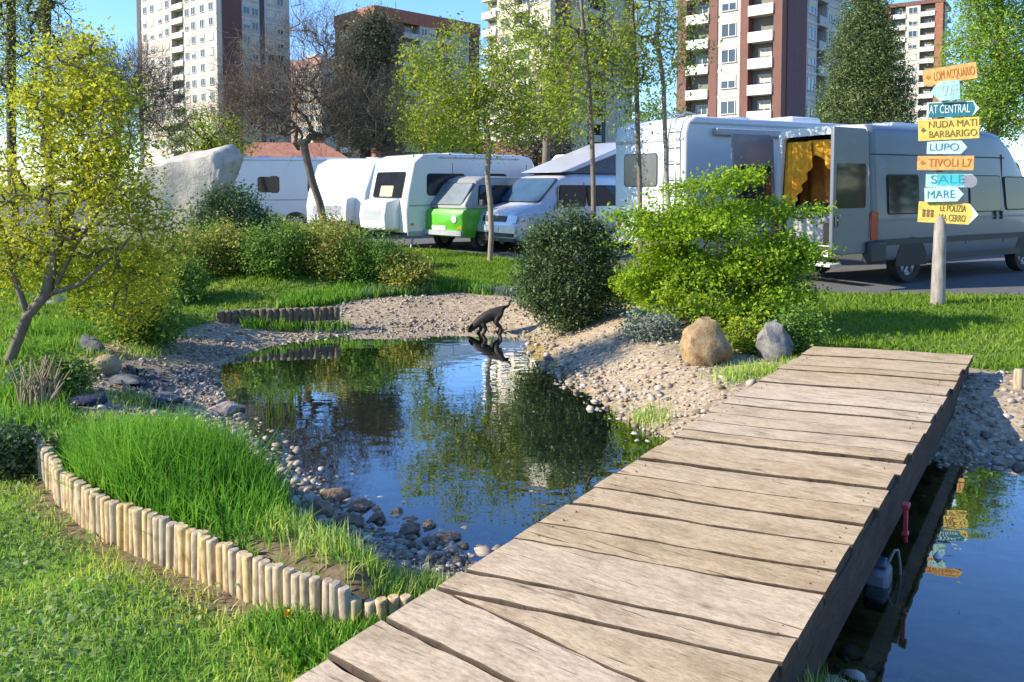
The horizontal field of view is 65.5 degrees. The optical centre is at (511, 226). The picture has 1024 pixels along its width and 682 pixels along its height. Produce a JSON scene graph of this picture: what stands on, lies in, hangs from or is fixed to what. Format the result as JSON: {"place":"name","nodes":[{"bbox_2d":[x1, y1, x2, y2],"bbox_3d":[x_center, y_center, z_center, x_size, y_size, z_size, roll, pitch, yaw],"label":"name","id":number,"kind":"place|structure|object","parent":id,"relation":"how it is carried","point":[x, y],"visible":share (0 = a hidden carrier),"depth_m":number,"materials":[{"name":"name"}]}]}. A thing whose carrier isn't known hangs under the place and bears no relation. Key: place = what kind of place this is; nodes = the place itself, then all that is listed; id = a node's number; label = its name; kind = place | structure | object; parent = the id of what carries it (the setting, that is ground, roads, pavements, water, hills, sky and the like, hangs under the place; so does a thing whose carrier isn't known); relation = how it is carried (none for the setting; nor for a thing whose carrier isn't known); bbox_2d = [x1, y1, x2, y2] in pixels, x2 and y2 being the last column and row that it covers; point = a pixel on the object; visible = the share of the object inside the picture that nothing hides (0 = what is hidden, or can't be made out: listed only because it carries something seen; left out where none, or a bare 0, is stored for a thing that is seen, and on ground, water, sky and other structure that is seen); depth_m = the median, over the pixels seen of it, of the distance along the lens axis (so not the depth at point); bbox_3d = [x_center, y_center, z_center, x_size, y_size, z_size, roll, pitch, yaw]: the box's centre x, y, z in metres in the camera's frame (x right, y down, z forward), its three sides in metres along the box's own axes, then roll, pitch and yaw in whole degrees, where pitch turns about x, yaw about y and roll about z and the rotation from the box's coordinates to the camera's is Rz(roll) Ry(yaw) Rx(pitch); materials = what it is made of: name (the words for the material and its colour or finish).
{"place":"outdoors","nodes":[
{"label":"outdoors","id":0,"kind":"place"},
{"bbox_2d":[0,307,110,434],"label":"bank grass","id":1,"kind":"structure","parent":0,"point":[59,326],"depth_m":7.60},
{"bbox_2d":[0,419,444,681],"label":"lawn grass","id":2,"kind":"structure","parent":0,"point":[143,676],"depth_m":2.97,"materials":[{"name":"plant"}]},
{"bbox_2d":[0,185,1023,681],"bbox_3d":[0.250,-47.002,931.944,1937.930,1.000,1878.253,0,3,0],"label":"ground","id":3,"kind":"structure","parent":0,"point":[516,483],"depth_m":5.67,"materials":[{"name":"gravel"}]},
{"bbox_2d":[0,0,56,233],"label":"poplar","id":4,"kind":"object","parent":3,"relation":"on","point":[12,20],"visible":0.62,"depth_m":26.67,"materials":[{"name":"green plant"}]},
{"bbox_2d":[0,408,62,486],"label":"dark shrub","id":5,"kind":"object","parent":3,"relation":"on","point":[17,456],"visible":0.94,"depth_m":4.50,"materials":[{"name":"green plant"}]},
{"bbox_2d":[6,354,71,411],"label":"dry stems","id":6,"kind":"object","parent":3,"relation":"on","point":[36,389],"visible":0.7,"depth_m":5.81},
{"bbox_2d":[6,0,94,229],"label":"poplar","id":7,"kind":"object","parent":3,"relation":"on","point":[47,25],"visible":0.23,"depth_m":28.55,"materials":[{"name":"green plant"}]},
{"bbox_2d":[2,339,108,397],"bbox_3d":[-3.670,1.170,6.376,0.756,0.593,0.710,0,3,0],"label":"bank shrub","id":8,"kind":"object","parent":3,"relation":"on","point":[76,375],"visible":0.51,"depth_m":6.33,"materials":[{"name":"green plant"}]},
{"bbox_2d":[70,394,107,405],"bbox_3d":[-3.276,1.351,6.143,0.283,0.099,0.183,-1,3,-11],"label":"slab","id":9,"kind":"object","parent":3,"relation":"on","point":[90,400],"depth_m":6.10,"materials":[{"name":"grey stone"}]},
{"bbox_2d":[77,334,105,354],"bbox_3d":[-4.227,1.230,7.991,0.384,0.208,0.249,29,35,30],"label":"slab","id":10,"kind":"object","parent":3,"relation":"on","point":[88,339],"depth_m":7.93,"materials":[{"name":"stone"}]},
{"bbox_2d":[48,251,158,321],"bbox_3d":[-4.791,0.812,9.472,1.403,1.102,1.145,0,3,0],"label":"bank shrub","id":11,"kind":"object","parent":3,"relation":"on","point":[77,305],"visible":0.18,"depth_m":9.28,"materials":[{"name":"green plant"}]},
{"bbox_2d":[86,354,121,375],"bbox_3d":[-3.689,1.260,7.182,0.308,0.218,0.200,-2,3,-29],"label":"boulder","id":12,"kind":"object","parent":3,"relation":"on","point":[113,367],"visible":0.62,"depth_m":7.15,"materials":[{"name":"beige stone"}]},
{"bbox_2d":[0,9,209,365],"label":"yellow green tree","id":13,"kind":"object","parent":3,"relation":"on","point":[95,161],"visible":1,"depth_m":7.27,"materials":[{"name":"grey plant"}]},
{"bbox_2d":[36,21,212,188],"bbox_3d":[-12.450,-3.080,25.835,5.425,7.075,3.374,0,3,0],"label":"bare tree","id":14,"kind":"object","parent":3,"relation":"on","point":[159,96],"visible":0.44,"depth_m":25.66,"materials":[{"name":"brown plant"}]},
{"bbox_2d":[108,374,145,385],"bbox_3d":[-3.438,1.363,7.057,0.464,0.104,0.240,2,3,29],"label":"slab","id":15,"kind":"object","parent":3,"relation":"on","point":[132,380],"depth_m":6.98,"materials":[{"name":"stone"}]},
{"bbox_2d":[78,279,205,350],"bbox_3d":[-3.988,0.968,8.667,1.268,1.056,1.106,1,3,22],"label":"bank shrub","id":16,"kind":"object","parent":3,"relation":"on","point":[161,332],"visible":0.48,"depth_m":8.51,"materials":[{"name":"green plant"}]},
{"bbox_2d":[81,144,243,253],"bbox_3d":[-6.436,-0.505,14.894,2.953,2.047,1.395,0,3,0],"label":"megalith","id":17,"kind":"object","parent":3,"relation":"on","point":[188,174],"visible":0.48,"depth_m":14.24,"materials":[{"name":"stone"}]},
{"bbox_2d":[145,391,183,402],"bbox_3d":[-2.967,1.453,6.750,0.386,0.084,0.228,1,3,14],"label":"slab","id":18,"kind":"object","parent":3,"relation":"on","point":[164,395],"depth_m":6.70,"materials":[{"name":"stone"}]},
{"bbox_2d":[62,347,288,467],"bbox_3d":[-2.904,1.451,6.480,1.534,0.338,4.242,-2,3,-28],"label":"slate rubble","id":19,"kind":"object","parent":3,"relation":"on","point":[179,379],"visible":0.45,"depth_m":7.23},
{"bbox_2d":[121,365,171,408],"bbox_3d":[-3.275,1.393,7.041,0.347,0.138,1.583,-2,3,-29],"label":"rock","id":20,"kind":"object","parent":19,"relation":"on","point":[154,386],"visible":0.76,"depth_m":7.01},
{"bbox_2d":[136,244,221,304],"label":"border shrub","id":21,"kind":"object","parent":3,"relation":"on","point":[187,275],"visible":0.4,"depth_m":11.01,"materials":[{"name":"green plant"}]},
{"bbox_2d":[151,214,236,278],"bbox_3d":[-4.913,0.406,12.401,1.242,1.197,1.216,3,4,41],"label":"border shrub","id":22,"kind":"object","parent":3,"relation":"on","point":[201,250],"visible":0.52,"depth_m":12.23,"materials":[{"name":"green plant"}]},
{"bbox_2d":[19,401,387,597],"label":"tall grass","id":23,"kind":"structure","parent":3,"relation":"on","point":[185,468],"depth_m":3.85,"materials":[{"name":"plant"}]},
{"bbox_2d":[154,88,264,158],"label":"round tree","id":24,"kind":"object","parent":3,"relation":"on","point":[212,140],"visible":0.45,"depth_m":43.39,"materials":[{"name":"green plant"}]},
{"bbox_2d":[136,0,290,167],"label":"apartment tower","id":25,"kind":"structure","parent":3,"relation":"on","point":[186,28],"depth_m":167.47,"materials":[{"name":"white concrete"}]},
{"bbox_2d":[0,418,438,681],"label":"lawn clover","id":26,"kind":"object","parent":3,"relation":"on","point":[69,617],"visible":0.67,"depth_m":3.04,"materials":[{"name":"green plant"}]},
{"bbox_2d":[31,431,411,627],"bbox_3d":[-1.716,1.403,3.753,3.116,0.307,0.340,2,4,36],"label":"log edging","id":27,"kind":"object","parent":3,"relation":"on","point":[198,554],"visible":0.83,"depth_m":3.31,"materials":[{"name":"wood"}]},
{"bbox_2d":[207,401,245,414],"bbox_3d":[-2.430,1.552,6.784,0.228,0.118,0.341,2,4,38],"label":"boulder","id":28,"kind":"object","parent":3,"relation":"on","point":[224,407],"visible":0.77,"depth_m":6.72,"materials":[{"name":"grey stone"}]},
{"bbox_2d":[180,171,281,259],"bbox_3d":[-4.794,0.003,13.622,1.780,1.934,1.372,0,3,0],"label":"dark viburnum","id":29,"kind":"object","parent":3,"relation":"on","point":[240,212],"visible":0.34,"depth_m":13.49,"materials":[{"name":"green plant"}]},
{"bbox_2d":[193,213,270,277],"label":"border shrub","id":30,"kind":"object","parent":3,"relation":"on","point":[233,242],"visible":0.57,"depth_m":12.31,"materials":[{"name":"green plant"}]},
{"bbox_2d":[231,214,313,281],"bbox_3d":[-3.647,0.365,12.223,1.323,1.112,1.104,0,3,0],"label":"border shrub","id":31,"kind":"object","parent":3,"relation":"on","point":[268,261],"visible":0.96,"depth_m":12.07,"materials":[{"name":"green plant"}]},
{"bbox_2d":[216,306,339,323],"bbox_3d":[-3.002,1.143,10.274,1.525,0.184,0.163,-1,3,-15],"label":"log edging","id":32,"kind":"object","parent":3,"relation":"on","point":[328,313],"visible":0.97,"depth_m":10.25,"materials":[{"name":"brown wood"}]},
{"bbox_2d":[239,137,347,157],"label":"building","id":33,"kind":"structure","parent":3,"relation":"on","point":[285,150],"depth_m":60.52,"materials":[{"name":"tile"}]},
{"bbox_2d":[239,305,350,332],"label":"edging grass","id":34,"kind":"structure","parent":3,"relation":"on","point":[285,325],"depth_m":10.21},
{"bbox_2d":[230,156,360,224],"bbox_3d":[-7.091,-1.202,29.102,6.510,2.675,2.188,-1,3,-20],"label":"caravan","id":35,"kind":"object","parent":3,"relation":"on","point":[281,184],"visible":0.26,"depth_m":27.60,"materials":[{"name":"white metal"}]},
{"bbox_2d":[253,173,271,216],"bbox_3d":[-8.597,-1.061,27.411,0.600,1.550,0.016,-1,3,-20],"label":"entry door","id":36,"kind":"structure","parent":35,"relation":"in","point":[255,175],"depth_m":27.41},
{"bbox_2d":[257,176,279,192],"bbox_3d":[-8.411,-1.439,27.460,0.753,0.583,0.020,-1,3,-20],"label":"window","id":37,"kind":"structure","parent":35,"relation":"in","point":[265,184],"depth_m":27.46,"materials":[{"name":"black glass"}]},
{"bbox_2d":[270,210,333,273],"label":"border shrub","id":38,"kind":"object","parent":3,"relation":"on","point":[308,233],"visible":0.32,"depth_m":12.42,"materials":[{"name":"green plant"}]},
{"bbox_2d":[195,0,423,224],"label":"bare tree","id":39,"kind":"object","parent":3,"relation":"on","point":[255,99],"visible":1,"depth_m":17.18,"materials":[{"name":"brown plant"}]},
{"bbox_2d":[191,553,431,681],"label":"weeds by deck","id":40,"kind":"object","parent":3,"relation":"on","point":[327,639],"visible":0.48,"depth_m":2.84,"materials":[{"name":"green plant"}]},
{"bbox_2d":[290,55,335,149],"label":"apartment tower","id":41,"kind":"structure","parent":3,"relation":"on","point":[316,128],"depth_m":216.25,"materials":[{"name":"brick"}]},
{"bbox_2d":[288,201,359,253],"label":"border shrub","id":42,"kind":"object","parent":3,"relation":"on","point":[325,216],"visible":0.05,"depth_m":13.31,"materials":[{"name":"green plant"}]},
{"bbox_2d":[294,213,374,282],"bbox_3d":[-2.690,0.347,12.333,1.232,1.217,1.284,-3,4,-43],"label":"border shrub","id":43,"kind":"object","parent":3,"relation":"on","point":[330,259],"visible":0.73,"depth_m":12.15,"materials":[{"name":"green plant"}]},
{"bbox_2d":[232,500,454,621],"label":"weeds by edging","id":44,"kind":"object","parent":3,"relation":"on","point":[367,559],"visible":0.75,"depth_m":3.28,"materials":[{"name":"green plant"}]},
{"bbox_2d":[307,157,383,236],"bbox_3d":[-4.790,-1.011,26.408,2.188,2.575,5.910,1,3,22],"label":"caravan","id":45,"kind":"object","parent":3,"relation":"on","point":[344,185],"visible":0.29,"depth_m":24.75,"materials":[{"name":"white metal"}]},
{"bbox_2d":[309,0,420,157],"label":"ivy tree","id":46,"kind":"object","parent":3,"relation":"on","point":[375,32],"visible":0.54,"depth_m":33.19,"materials":[{"name":"green plant"}]},
{"bbox_2d":[329,221,410,287],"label":"border shrub","id":47,"kind":"object","parent":3,"relation":"on","point":[364,268],"visible":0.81,"depth_m":12.07,"materials":[{"name":"green plant"}]},
{"bbox_2d":[276,274,494,308],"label":"border grass","id":48,"kind":"structure","parent":3,"relation":"on","point":[304,298],"depth_m":11.66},
{"bbox_2d":[334,2,479,157],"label":"apartment tower","id":49,"kind":"structure","parent":3,"relation":"on","point":[418,22],"depth_m":171.83,"materials":[{"name":"brick"}]},
{"bbox_2d":[372,241,445,293],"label":"border shrub","id":50,"kind":"object","parent":3,"relation":"on","point":[409,272],"visible":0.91,"depth_m":11.96,"materials":[{"name":"green plant"}]},
{"bbox_2d":[368,24,482,154],"bbox_3d":[-3.053,-3.591,29.959,4.536,7.690,3.042,0,3,0],"label":"leafy tree","id":51,"kind":"object","parent":3,"relation":"on","point":[404,130],"visible":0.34,"depth_m":29.68,"materials":[{"name":"green plant"}]},
{"bbox_2d":[52,338,800,484],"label":"shore tufts","id":52,"kind":"object","parent":3,"relation":"on","point":[764,368],"visible":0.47,"depth_m":6.71,"materials":[{"name":"green plant"}]},
{"bbox_2d":[359,280,521,298],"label":"shore grass","id":53,"kind":"structure","parent":3,"relation":"on","point":[497,290],"depth_m":11.85,"materials":[{"name":"green plant"}]},
{"bbox_2d":[350,153,533,246],"bbox_3d":[-2.047,-0.737,21.649,5.210,2.525,2.188,-2,4,-36],"label":"caravan","id":54,"kind":"object","parent":3,"relation":"on","point":[405,189],"visible":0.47,"depth_m":20.40,"materials":[{"name":"white metal"}]},
{"bbox_2d":[373,171,405,197],"bbox_3d":[-3.209,-1.084,20.786,0.188,0.675,1.617,-2,4,-36],"label":"window","id":55,"kind":"structure","parent":54,"relation":"in","point":[396,179],"depth_m":20.68,"materials":[{"name":"black glass"}]},
{"bbox_2d":[427,173,464,195],"bbox_3d":[-1.704,-1.077,20.541,1.157,0.570,0.021,-2,4,-36],"label":"window","id":56,"kind":"structure","parent":54,"relation":"in","point":[435,181],"depth_m":20.37,"materials":[{"name":"black glass"}]},
{"bbox_2d":[406,106,509,154],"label":"round tree","id":57,"kind":"object","parent":3,"relation":"on","point":[466,138],"visible":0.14,"depth_m":47.34,"materials":[{"name":"green plant"}]},
{"bbox_2d":[423,176,521,249],"bbox_3d":[-0.403,-0.408,21.394,2.100,1.875,4.300,3,4,43],"label":"green van","id":58,"kind":"object","parent":3,"relation":"on","point":[459,204],"visible":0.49,"depth_m":19.88,"materials":[{"name":"paint"}]},
{"bbox_2d":[467,300,510,334],"bbox_3d":[-0.295,1.183,10.305,0.572,0.457,0.205,0,3,-8],"label":"dog","id":59,"kind":"object","parent":3,"relation":"on","point":[483,319],"visible":0.96,"depth_m":10.23},
{"bbox_2d":[387,8,594,260],"bbox_3d":[-0.396,-1.844,16.958,4.426,5.471,2.580,0,3,0],"label":"young tree","id":60,"kind":"object","parent":3,"relation":"on","point":[465,96],"visible":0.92,"depth_m":16.71,"materials":[{"name":"green plant"}]},
{"bbox_2d":[481,111,585,166],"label":"round tree","id":61,"kind":"object","parent":3,"relation":"on","point":[535,156],"visible":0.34,"depth_m":49.11,"materials":[{"name":"green plant"}]},
{"bbox_2d":[474,0,611,163],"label":"leafy tree","id":62,"kind":"object","parent":3,"relation":"on","point":[546,151],"visible":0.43,"depth_m":26.58,"materials":[{"name":"green plant"}]},
{"bbox_2d":[65,393,1023,681],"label":"cobbles","id":63,"kind":"object","parent":3,"relation":"on","point":[467,543],"visible":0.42,"depth_m":4.77,"materials":[{"name":"stone"}]},
{"bbox_2d":[309,499,334,517],"bbox_3d":[-1.098,1.626,4.565,0.142,0.116,0.162,2,4,32],"label":"shore stone","id":64,"kind":"object","parent":63,"relation":"on","point":[325,506],"visible":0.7,"depth_m":4.53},
{"bbox_2d":[320,487,350,500],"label":"shore stone","id":65,"kind":"object","parent":63,"relation":"on","point":[337,493],"visible":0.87,"depth_m":4.90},
{"bbox_2d":[334,513,363,527],"bbox_3d":[-0.920,1.660,4.469,0.160,0.095,0.120,1,3,21],"label":"shore stone","id":66,"kind":"object","parent":63,"relation":"on","point":[355,520],"visible":0.82,"depth_m":4.45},
{"bbox_2d":[347,498,370,512],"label":"shore stone","id":67,"kind":"object","parent":63,"relation":"on","point":[359,505],"visible":0.81,"depth_m":4.73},
{"bbox_2d":[369,510,385,524],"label":"shore stone","id":68,"kind":"object","parent":63,"relation":"on","point":[377,516],"visible":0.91,"depth_m":4.57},
{"bbox_2d":[399,521,420,537],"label":"shore stone","id":69,"kind":"object","parent":63,"relation":"on","point":[411,527],"visible":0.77,"depth_m":4.39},
{"bbox_2d":[434,530,461,542],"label":"shore stone","id":70,"kind":"object","parent":63,"relation":"on","point":[447,536],"visible":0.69,"depth_m":4.33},
{"bbox_2d":[65,293,1023,435],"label":"cobbles","id":71,"kind":"object","parent":3,"relation":"on","point":[571,380],"visible":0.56,"depth_m":8.21,"materials":[{"name":"stone"}]},
{"bbox_2d":[476,142,631,251],"bbox_3d":[1.388,-0.834,20.757,4.926,2.794,2.240,-3,4,-40],"label":"camper van","id":72,"kind":"object","parent":3,"relation":"on","point":[566,178],"visible":0.52,"depth_m":19.90,"materials":[{"name":"silver metal"}]},
{"bbox_2d":[481,0,639,154],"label":"apartment tower","id":73,"kind":"structure","parent":3,"relation":"on","point":[603,137],"depth_m":134.86,"materials":[{"name":"white concrete"}]},
{"bbox_2d":[503,200,635,337],"bbox_3d":[0.724,0.522,9.792,1.663,1.853,1.416,0,3,0],"label":"round bush","id":74,"kind":"object","parent":3,"relation":"on","point":[582,291],"visible":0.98,"depth_m":9.49,"materials":[{"name":"green plant"}]},
{"bbox_2d":[510,0,655,244],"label":"slender tree","id":75,"kind":"object","parent":3,"relation":"on","point":[585,64],"visible":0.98,"depth_m":12.85,"materials":[{"name":"green plant"}]},
{"bbox_2d":[560,0,699,263],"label":"slender tree","id":76,"kind":"object","parent":3,"relation":"on","point":[632,18],"visible":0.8,"depth_m":13.19,"materials":[{"name":"green plant"}]},
{"bbox_2d":[292,346,972,681],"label":"footbridge","id":77,"kind":"object","parent":3,"relation":"on","point":[743,535],"visible":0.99,"depth_m":3.20,"materials":[{"name":"brown wood"}]},
{"bbox_2d":[901,501,910,542],"bbox_3d":[1.942,1.464,3.932,0.035,0.197,0.060,2,4,35],"label":"strap clamp","id":78,"kind":"object","parent":77,"relation":"hanging from","point":[905,506],"visible":1,"depth_m":3.92,"materials":[{"name":"red plastic"}]},
{"bbox_2d":[608,298,689,344],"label":"leafy undergrowth","id":79,"kind":"object","parent":3,"relation":"on","point":[657,326],"visible":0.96,"depth_m":8.28,"materials":[{"name":"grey plant"}]},
{"bbox_2d":[600,90,701,137],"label":"round tree","id":80,"kind":"object","parent":3,"relation":"on","point":[653,112],"visible":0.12,"depth_m":45.39,"materials":[{"name":"green plant"}]},
{"bbox_2d":[593,0,724,220],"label":"slender tree","id":81,"kind":"object","parent":3,"relation":"on","point":[664,134],"visible":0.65,"depth_m":13.63,"materials":[{"name":"green plant"}]},
{"bbox_2d":[679,317,731,366],"bbox_3d":[1.816,1.139,7.468,0.518,0.566,0.436,-1,3,-23],"label":"boulder","id":82,"kind":"object","parent":3,"relation":"on","point":[704,342],"visible":0.84,"depth_m":7.32,"materials":[{"name":"stone"}]},
{"bbox_2d":[593,160,846,328],"bbox_3d":[2.302,0.172,8.994,2.815,1.954,2.472,0,3,0],"label":"spreading shrub","id":83,"kind":"object","parent":3,"relation":"on","point":[675,265],"visible":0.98,"depth_m":8.65,"materials":[{"name":"green plant"}]},
{"bbox_2d":[613,111,850,254],"bbox_3d":[5.788,-0.907,18.160,6.952,3.210,2.442,-2,3,-29],"label":"motorhome","id":84,"kind":"object","parent":3,"relation":"on","point":[701,143],"visible":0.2,"depth_m":16.23,"materials":[{"name":"white metal"}]},
{"bbox_2d":[624,153,657,186],"bbox_3d":[2.707,-1.180,16.780,0.024,0.695,1.134,-2,3,-29],"label":"window","id":85,"kind":"structure","parent":84,"relation":"in","point":[649,161],"depth_m":16.67,"materials":[{"name":"grey glass"}]},
{"bbox_2d":[717,308,768,354],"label":"leafy undergrowth","id":86,"kind":"object","parent":3,"relation":"on","point":[741,337],"visible":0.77,"depth_m":7.71,"materials":[{"name":"green plant"}]},
{"bbox_2d":[676,0,846,119],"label":"apartment tower","id":87,"kind":"structure","parent":3,"relation":"on","point":[771,49],"depth_m":92.99,"materials":[{"name":"white concrete"}]},
{"bbox_2d":[719,100,735,114],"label":"window","id":88,"kind":"structure","parent":87,"relation":"in","point":[726,107],"depth_m":93.64,"materials":[{"name":"white glass"}]},
{"bbox_2d":[720,74,735,88],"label":"window","id":89,"kind":"structure","parent":87,"relation":"in","point":[727,81],"depth_m":93.46,"materials":[{"name":"white glass"}]},
{"bbox_2d":[720,48,736,63],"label":"window","id":90,"kind":"structure","parent":87,"relation":"in","point":[729,56],"depth_m":93.30,"materials":[{"name":"white glass"}]},
{"bbox_2d":[720,22,736,37],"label":"window","id":91,"kind":"structure","parent":87,"relation":"in","point":[729,29],"depth_m":93.14,"materials":[{"name":"white glass"}]},
{"bbox_2d":[721,0,736,11],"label":"window","id":92,"kind":"structure","parent":87,"relation":"in","point":[727,5],"depth_m":93.03,"materials":[{"name":"white glass"}]},
{"bbox_2d":[755,319,795,361],"bbox_3d":[2.519,1.114,7.589,0.359,0.462,0.451,2,4,38],"label":"boulder","id":93,"kind":"object","parent":3,"relation":"on","point":[775,341],"visible":0.81,"depth_m":7.46,"materials":[{"name":"grey stone"}]},
{"bbox_2d":[750,297,840,355],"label":"leafy undergrowth","id":94,"kind":"object","parent":3,"relation":"on","point":[796,324],"visible":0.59,"depth_m":7.66,"materials":[{"name":"green plant"}]},
{"bbox_2d":[797,660,862,681],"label":"reeds by deck","id":95,"kind":"object","parent":3,"relation":"on","point":[812,680],"visible":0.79,"depth_m":2.68,"materials":[{"name":"green plant"}]},
{"bbox_2d":[804,0,928,124],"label":"cedar","id":96,"kind":"object","parent":3,"relation":"on","point":[862,49],"visible":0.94,"depth_m":31.87,"materials":[{"name":"green plant"}]},
{"bbox_2d":[730,122,1023,281],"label":"panel van","id":97,"kind":"object","parent":3,"relation":"on","point":[870,179],"visible":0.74,"depth_m":13.72,"materials":[{"name":"silver metal"}]},
{"bbox_2d":[883,0,950,123],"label":"apartment tower","id":98,"kind":"structure","parent":3,"relation":"on","point":[922,29],"depth_m":206.12,"materials":[{"name":"white concrete"}]},
{"bbox_2d":[917,62,978,304],"bbox_3d":[5.953,-0.465,10.897,0.757,3.488,0.199,1,3,25],"label":"signpost","id":99,"kind":"object","parent":3,"relation":"on","point":[937,211],"visible":1,"depth_m":10.84,"materials":[{"name":"multicoloured"}]},
{"bbox_2d":[925,0,1023,149],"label":"willow","id":100,"kind":"object","parent":3,"relation":"on","point":[1001,80],"visible":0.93,"depth_m":26.29,"materials":[{"name":"green plant"}]},
{"bbox_2d":[1013,368,1023,389],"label":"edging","id":101,"kind":"object","parent":3,"relation":"on","point":[1018,379],"visible":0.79,"depth_m":6.46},
{"bbox_2d":[0,244,1023,428],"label":"lawn grass","id":102,"kind":"structure","parent":0,"point":[479,267],"depth_m":10.23,"materials":[{"name":"plant"}]},
{"bbox_2d":[0,0,1023,184],"label":"sky","id":103,"kind":"structure","parent":0,"point":[123,13],"materials":[{"name":"blue"}]},
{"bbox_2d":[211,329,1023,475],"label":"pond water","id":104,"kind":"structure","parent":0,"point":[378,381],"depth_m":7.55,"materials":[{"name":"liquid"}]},
{"bbox_2d":[229,380,295,423],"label":"water reeds","id":105,"kind":"object","parent":104,"relation":"in","point":[280,405],"visible":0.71,"depth_m":6.68,"materials":[{"name":"green plant"}]},
{"bbox_2d":[863,549,901,612],"bbox_3d":[1.817,1.720,3.905,0.142,0.275,0.202,2,4,35],"label":"pump","id":106,"kind":"object","parent":104,"relation":"in","point":[877,592],"visible":0.74,"depth_m":3.84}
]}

